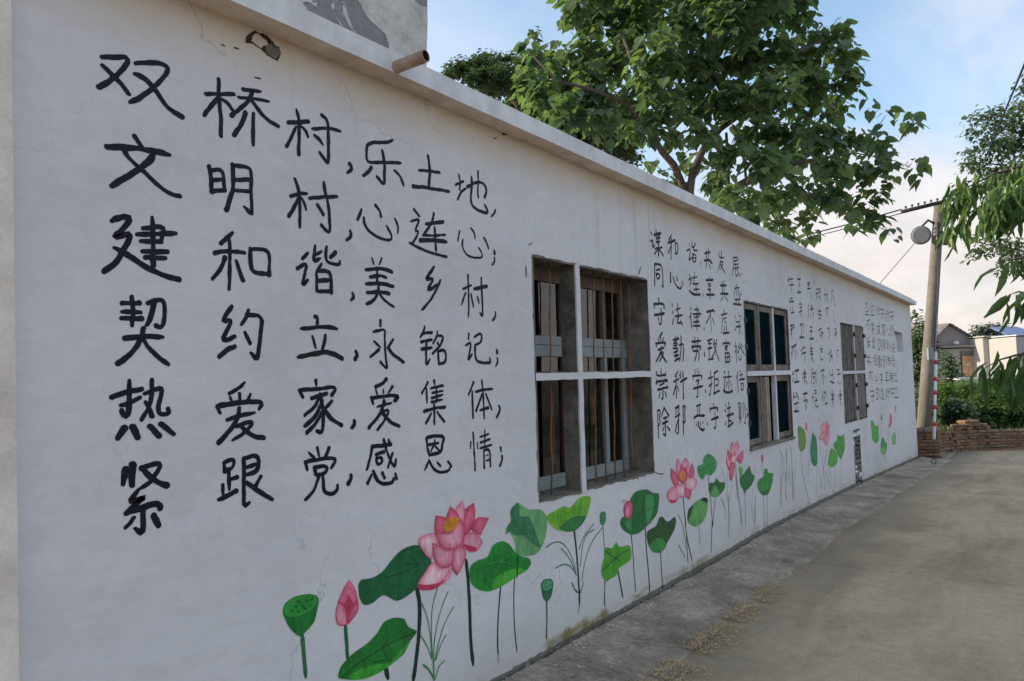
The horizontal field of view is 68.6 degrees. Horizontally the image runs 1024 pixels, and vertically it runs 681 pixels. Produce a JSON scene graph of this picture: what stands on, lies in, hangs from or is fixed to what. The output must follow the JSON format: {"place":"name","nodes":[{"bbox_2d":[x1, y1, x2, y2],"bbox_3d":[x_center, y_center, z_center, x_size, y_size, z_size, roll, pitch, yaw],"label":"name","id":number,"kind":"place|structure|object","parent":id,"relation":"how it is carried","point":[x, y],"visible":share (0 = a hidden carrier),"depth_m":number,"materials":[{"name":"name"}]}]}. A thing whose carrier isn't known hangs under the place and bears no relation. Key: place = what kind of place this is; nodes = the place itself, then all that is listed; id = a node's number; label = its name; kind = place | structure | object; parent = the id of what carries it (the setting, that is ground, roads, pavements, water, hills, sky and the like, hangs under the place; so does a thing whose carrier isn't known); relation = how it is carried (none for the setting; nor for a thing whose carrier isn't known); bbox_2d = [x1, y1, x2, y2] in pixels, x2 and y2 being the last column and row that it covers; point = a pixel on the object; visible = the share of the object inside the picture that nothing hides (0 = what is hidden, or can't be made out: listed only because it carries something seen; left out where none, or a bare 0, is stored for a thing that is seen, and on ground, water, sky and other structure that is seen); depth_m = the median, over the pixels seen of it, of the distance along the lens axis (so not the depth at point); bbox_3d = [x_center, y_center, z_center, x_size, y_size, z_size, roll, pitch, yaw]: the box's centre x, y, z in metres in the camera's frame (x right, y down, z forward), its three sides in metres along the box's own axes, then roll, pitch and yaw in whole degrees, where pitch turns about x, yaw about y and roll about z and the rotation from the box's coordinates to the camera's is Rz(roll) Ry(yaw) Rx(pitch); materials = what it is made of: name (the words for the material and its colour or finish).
{"place":"outdoors","nodes":[
{"label":"outdoors","id":0,"kind":"place"},
{"bbox_2d":[426,0,1023,334],"label":"sky","id":1,"kind":"structure","parent":0,"point":[941,59],"materials":[{"name":"blue"}]},
{"bbox_2d":[504,457,949,680],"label":"concrete apron","id":2,"kind":"structure","parent":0,"point":[697,606],"depth_m":5.04,"materials":[{"name":"concrete"}]},
{"bbox_2d":[502,474,902,680],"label":"lime crumbs","id":3,"kind":"object","parent":2,"relation":"on","point":[717,575],"visible":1,"depth_m":5.41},
{"bbox_2d":[627,511,877,680],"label":"dry leaf litter","id":4,"kind":"object","parent":2,"relation":"on","point":[699,643],"visible":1,"depth_m":4.42,"materials":[{"name":"plant"}]},
{"bbox_2d":[662,449,1023,680],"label":"road","id":5,"kind":"structure","parent":0,"point":[916,625],"depth_m":4.99,"materials":[{"name":"concrete"}]},
{"bbox_2d":[716,487,1020,669],"bbox_3d":[5.267,1.885,7.557,2.697,0.212,11.479,-4,-4,36],"label":"road grit","id":6,"kind":"object","parent":5,"relation":"on","point":[888,568],"visible":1,"depth_m":5.35,"materials":[{"name":"grey gravel"}]},
{"bbox_2d":[935,160,1023,415],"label":"long leaved tree","id":7,"kind":"object","parent":5,"relation":"on","point":[999,211],"visible":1,"depth_m":3.87,"materials":[{"name":"green plant"}]},
{"bbox_2d":[939,429,1023,453],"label":"brick wall","id":8,"kind":"structure","parent":5,"relation":"on","point":[983,439],"depth_m":16.49,"materials":[{"name":"brown brick"}]},
{"bbox_2d":[947,420,990,430],"bbox_3d":[10.142,1.870,16.645,1.000,0.217,0.346,-1,-3,-10],"label":"loose brick heap","id":9,"kind":"object","parent":8,"relation":"on","point":[968,424],"visible":1,"depth_m":16.55,"materials":[{"name":"brown brick"}]},
{"bbox_2d":[946,74,1023,278],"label":"fine leaved tree","id":10,"kind":"object","parent":5,"relation":"on","point":[1011,145],"visible":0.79,"depth_m":8.30,"materials":[{"name":"green plant"}]},
{"bbox_2d":[917,427,942,458],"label":"brick pier","id":11,"kind":"structure","parent":0,"point":[925,441],"depth_m":15.16,"materials":[{"name":"brown brick"}]},
{"bbox_2d":[914,379,1023,432],"bbox_3d":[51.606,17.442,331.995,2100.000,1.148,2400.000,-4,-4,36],"label":"ground","id":12,"kind":"structure","parent":0,"point":[976,380],"depth_m":22.14,"materials":[{"name":"green plant"}]},
{"bbox_2d":[0,0,917,680],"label":"village building","id":13,"kind":"structure","parent":12,"relation":"on","point":[348,340],"depth_m":3.02,"materials":[{"name":"paint"}]},
{"bbox_2d":[531,254,654,502],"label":"barred window","id":14,"kind":"structure","parent":13,"relation":"in","point":[594,404],"depth_m":4.87,"materials":[{"name":"paint"}]},
{"bbox_2d":[744,300,794,450],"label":"casement window","id":15,"kind":"structure","parent":13,"relation":"in","point":[767,348],"depth_m":7.44,"materials":[{"name":"glass"}]},
{"bbox_2d":[840,322,868,423],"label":"shuttered window","id":16,"kind":"structure","parent":13,"relation":"in","point":[852,342],"depth_m":10.59,"materials":[{"name":"paint"}]},
{"bbox_2d":[894,331,903,351],"bbox_3d":[7.103,0.028,13.904,0.140,0.365,0.940,-4,-4,36],"label":"small window","id":17,"kind":"structure","parent":13,"relation":"in","point":[898,335],"depth_m":14.27,"materials":[{"name":"white paint"}]},
{"bbox_2d":[440,48,647,167],"bbox_3d":[1.169,-3.035,21.798,6.481,11.950,3.356,-1,-3,-3],"label":"dense tree","id":18,"kind":"object","parent":12,"relation":"on","point":[487,73],"visible":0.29,"depth_m":21.14,"materials":[{"name":"green plant"}]},
{"bbox_2d":[507,0,931,247],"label":"broad leaved tree","id":19,"kind":"object","parent":12,"relation":"on","point":[579,90],"visible":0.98,"depth_m":15.41,"materials":[{"name":"green plant"}]},
{"bbox_2d":[910,307,944,391],"bbox_3d":[13.611,0.691,24.988,1.486,3.617,2.289,-4,-4,36],"label":"garden tree","id":20,"kind":"object","parent":12,"relation":"on","point":[916,353],"visible":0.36,"depth_m":24.78,"materials":[{"name":"green plant"}]},
{"bbox_2d":[914,389,940,423],"bbox_3d":[11.182,1.904,20.532,0.842,1.284,1.212,-1,-3,-12],"label":"shrub","id":21,"kind":"object","parent":12,"relation":"on","point":[916,401],"visible":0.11,"depth_m":20.40,"materials":[{"name":"green plant"}]},
{"bbox_2d":[901,197,954,427],"bbox_3d":[10.403,-0.418,18.589,1.506,6.328,0.673,-2,-3,1],"label":"utility pole","id":22,"kind":"object","parent":12,"relation":"on","point":[925,405],"visible":0.69,"depth_m":18.48,"materials":[{"name":"concrete"}]},
{"bbox_2d":[795,209,901,237],"bbox_3d":[5.710,-2.717,22.219,10.844,0.438,0.031,-4,-4,44],"label":"twisted cable","id":23,"kind":"object","parent":22,"relation":"attached to","point":[848,224],"visible":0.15,"depth_m":19.44,"materials":[{"name":"black rubber"}]},
{"bbox_2d":[801,213,901,239],"bbox_3d":[5.711,-2.622,22.217,10.849,0.439,0.021,-4,-4,44],"label":"twisted cable","id":24,"kind":"object","parent":22,"relation":"attached to","point":[858,225],"visible":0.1,"depth_m":19.50,"materials":[{"name":"black rubber"}]},
{"bbox_2d":[880,242,915,282],"bbox_3d":[9.036,-1.354,18.556,1.929,2.160,0.129,-2,-3,9],"label":"stay wire","id":25,"kind":"object","parent":22,"relation":"attached to","point":[897,263],"visible":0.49,"depth_m":18.50,"materials":[{"name":"metal"}]},
{"bbox_2d":[910,219,934,244],"bbox_3d":[10.165,-2.683,18.465,0.707,0.668,0.406,-2,-3,16],"label":"loudspeaker","id":26,"kind":"object","parent":22,"relation":"attached to","point":[921,234],"visible":0.98,"depth_m":18.34,"materials":[{"name":"grey paint"}]},
{"bbox_2d":[931,248,939,463],"bbox_3d":[9.120,-0.036,16.121,0.135,4.779,5.377,-3,-4,33],"label":"guy wire","id":27,"kind":"object","parent":22,"relation":"attached to","point":[935,407],"visible":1,"depth_m":14.93,"materials":[{"name":"metal"}]},
{"bbox_2d":[936,222,947,244],"bbox_3d":[10.550,-2.622,18.295,0.358,0.596,0.459,-4,-4,36],"label":"loudspeaker","id":28,"kind":"object","parent":22,"relation":"attached to","point":[938,234],"visible":0.42,"depth_m":18.23,"materials":[{"name":"grey paint"}]},
{"bbox_2d":[954,63,1023,195],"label":"overhead cable","id":29,"kind":"object","parent":22,"relation":"attached to","point":[1016,83],"visible":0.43,"depth_m":5.84,"materials":[{"name":"black rubber"}]},
{"bbox_2d":[933,380,962,425],"bbox_3d":[12.676,1.823,22.045,0.919,1.344,1.272,-1,-3,-5],"label":"shrub","id":30,"kind":"object","parent":12,"relation":"on","point":[945,392],"visible":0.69,"depth_m":21.80,"materials":[{"name":"green plant"}]},
{"bbox_2d":[911,323,988,379],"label":"gable house","id":31,"kind":"structure","parent":12,"relation":"on","point":[953,335],"depth_m":52.06,"materials":[{"name":"grey tile"}]},
{"bbox_2d":[960,351,973,375],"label":"door","id":32,"kind":"structure","parent":31,"relation":"in","point":[968,361],"depth_m":51.96,"materials":[{"name":"orange wood"}]},
{"bbox_2d":[937,350,969,385],"bbox_3d":[19.823,1.324,33.916,1.512,2.008,1.318,-2,-3,2],"label":"garden tree","id":33,"kind":"object","parent":12,"relation":"on","point":[946,368],"visible":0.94,"depth_m":33.80,"materials":[{"name":"green plant"}]},
{"bbox_2d":[936,394,980,430],"bbox_3d":[12.168,2.034,20.551,1.212,1.151,1.309,-4,-4,36],"label":"shrub","id":34,"kind":"object","parent":12,"relation":"on","point":[955,412],"visible":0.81,"depth_m":20.36,"materials":[{"name":"green plant"}]},
{"bbox_2d":[950,380,988,404],"bbox_3d":[14.232,1.834,23.510,1.429,1.210,1.291,-4,-4,36],"label":"shrub","id":35,"kind":"object","parent":12,"relation":"on","point":[964,390],"visible":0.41,"depth_m":23.36,"materials":[{"name":"green plant"}]},
{"bbox_2d":[953,335,1004,376],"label":"flat roofed house","id":36,"kind":"structure","parent":12,"relation":"on","point":[981,352],"depth_m":51.17,"materials":[{"name":"white paint"}]},
{"bbox_2d":[966,403,994,429],"bbox_3d":[12.913,2.142,20.868,1.240,0.826,0.873,-9,-8,69],"label":"shrub","id":37,"kind":"object","parent":12,"relation":"on","point":[984,418],"visible":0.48,"depth_m":20.59,"materials":[{"name":"green plant"}]},
{"bbox_2d":[967,388,1009,428],"bbox_3d":[13.234,1.913,21.064,1.326,1.254,1.322,-4,-4,36],"label":"shrub","id":38,"kind":"object","parent":12,"relation":"on","point":[998,409],"visible":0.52,"depth_m":20.74,"materials":[{"name":"green plant"}]},
{"bbox_2d":[967,322,1010,336],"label":"distant tree","id":39,"kind":"object","parent":12,"relation":"on","point":[981,330],"visible":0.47,"depth_m":94.67,"materials":[{"name":"green plant"}]},
{"bbox_2d":[972,334,1023,378],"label":"rendered house","id":40,"kind":"structure","parent":12,"relation":"on","point":[1007,345],"depth_m":49.20,"materials":[{"name":"paint"}]},
{"bbox_2d":[987,377,1009,405],"bbox_3d":[15.587,1.758,24.061,1.207,1.246,1.437,-2,-3,7],"label":"shrub","id":41,"kind":"object","parent":12,"relation":"on","point":[997,393],"visible":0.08,"depth_m":23.83,"materials":[{"name":"green plant"}]},
{"bbox_2d":[991,326,1023,334],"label":"blue roofed house","id":42,"kind":"structure","parent":12,"relation":"on","point":[1015,330],"depth_m":71.22,"materials":[{"name":"metal"}]},
{"bbox_2d":[995,399,1023,426],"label":"shrub","id":43,"kind":"object","parent":12,"relation":"on","point":[1018,415],"visible":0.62,"depth_m":20.86,"materials":[{"name":"green plant"}]}
]}

